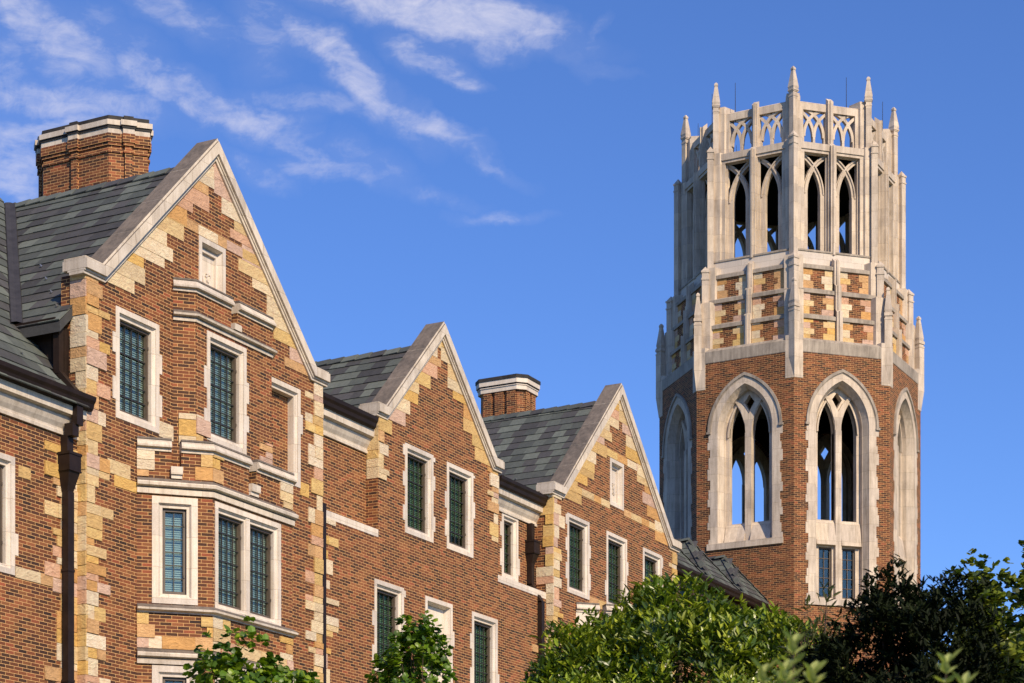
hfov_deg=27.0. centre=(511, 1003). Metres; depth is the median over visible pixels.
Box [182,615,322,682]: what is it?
young tree
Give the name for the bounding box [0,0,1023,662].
sky
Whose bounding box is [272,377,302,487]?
blank window
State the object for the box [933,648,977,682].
pale shrub
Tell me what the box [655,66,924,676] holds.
bell tower
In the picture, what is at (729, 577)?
link building
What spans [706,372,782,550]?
lancet window
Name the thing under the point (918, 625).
dark evergreen tree
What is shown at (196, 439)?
brick hall
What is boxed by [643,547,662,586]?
window
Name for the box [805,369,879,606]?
lancet window
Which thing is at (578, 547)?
window
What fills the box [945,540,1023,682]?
maple tree
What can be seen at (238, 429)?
window
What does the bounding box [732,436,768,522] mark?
lancet window
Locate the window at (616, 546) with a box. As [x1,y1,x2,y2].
[605,530,627,603]
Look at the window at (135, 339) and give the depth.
42.60 m
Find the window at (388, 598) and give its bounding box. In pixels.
[372,578,405,676]
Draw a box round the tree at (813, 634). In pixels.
[778,580,856,682]
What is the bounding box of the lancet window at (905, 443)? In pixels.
[893,387,918,607]
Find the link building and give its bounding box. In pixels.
[676,537,773,682]
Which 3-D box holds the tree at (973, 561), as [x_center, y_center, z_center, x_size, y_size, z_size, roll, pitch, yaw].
[13.548,-5.795,61.995,2.558,14.792,1.937,0,0,3]
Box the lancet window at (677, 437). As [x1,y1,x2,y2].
[661,393,691,539]
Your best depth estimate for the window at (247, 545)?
43.95 m
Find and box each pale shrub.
[749,629,827,682]
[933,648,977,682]
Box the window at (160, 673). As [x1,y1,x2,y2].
[152,665,197,682]
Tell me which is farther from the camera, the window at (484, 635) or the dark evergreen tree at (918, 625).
the window at (484, 635)
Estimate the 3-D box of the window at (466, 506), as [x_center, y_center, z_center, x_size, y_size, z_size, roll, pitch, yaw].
[-1.658,-12.540,54.469,0.786,2.180,1.561,0,0,28]
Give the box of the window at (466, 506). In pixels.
[445,462,474,557]
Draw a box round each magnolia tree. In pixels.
[520,616,662,682]
[523,569,844,682]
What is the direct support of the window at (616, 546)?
in the brick hall
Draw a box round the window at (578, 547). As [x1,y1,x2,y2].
[566,512,590,599]
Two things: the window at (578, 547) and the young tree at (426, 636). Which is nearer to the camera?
the young tree at (426, 636)
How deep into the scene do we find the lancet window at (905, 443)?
77.24 m
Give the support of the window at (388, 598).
in the brick hall
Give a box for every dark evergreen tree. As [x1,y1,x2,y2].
[768,553,1020,682]
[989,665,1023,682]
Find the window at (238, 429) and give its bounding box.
[204,330,248,454]
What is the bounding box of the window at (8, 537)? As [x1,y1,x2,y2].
[0,452,17,575]
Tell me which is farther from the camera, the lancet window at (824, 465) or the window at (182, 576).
the lancet window at (824, 465)
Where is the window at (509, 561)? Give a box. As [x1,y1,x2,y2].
[500,513,519,581]
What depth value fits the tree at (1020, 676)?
24.27 m
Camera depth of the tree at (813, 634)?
27.14 m
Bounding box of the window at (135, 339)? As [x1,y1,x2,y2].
[112,306,161,433]
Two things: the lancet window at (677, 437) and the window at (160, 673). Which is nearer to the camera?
the window at (160, 673)
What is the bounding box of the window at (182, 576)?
[152,495,197,604]
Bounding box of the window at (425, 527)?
[403,443,434,542]
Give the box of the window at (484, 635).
[470,611,498,682]
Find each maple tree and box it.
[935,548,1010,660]
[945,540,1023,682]
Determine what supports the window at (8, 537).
in the brick hall
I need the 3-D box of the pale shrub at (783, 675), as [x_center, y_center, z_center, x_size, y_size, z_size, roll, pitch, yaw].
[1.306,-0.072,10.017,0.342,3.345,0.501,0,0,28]
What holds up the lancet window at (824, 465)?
in the bell tower
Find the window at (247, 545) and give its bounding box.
[215,501,280,625]
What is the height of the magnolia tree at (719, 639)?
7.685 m
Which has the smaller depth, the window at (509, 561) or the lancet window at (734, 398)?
the window at (509, 561)
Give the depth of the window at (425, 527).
52.79 m
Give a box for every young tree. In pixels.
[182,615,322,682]
[364,610,457,682]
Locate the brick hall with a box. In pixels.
[0,115,681,682]
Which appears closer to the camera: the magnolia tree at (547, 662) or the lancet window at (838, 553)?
the magnolia tree at (547, 662)
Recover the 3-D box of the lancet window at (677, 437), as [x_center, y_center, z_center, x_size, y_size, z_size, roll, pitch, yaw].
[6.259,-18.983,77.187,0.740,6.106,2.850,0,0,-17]

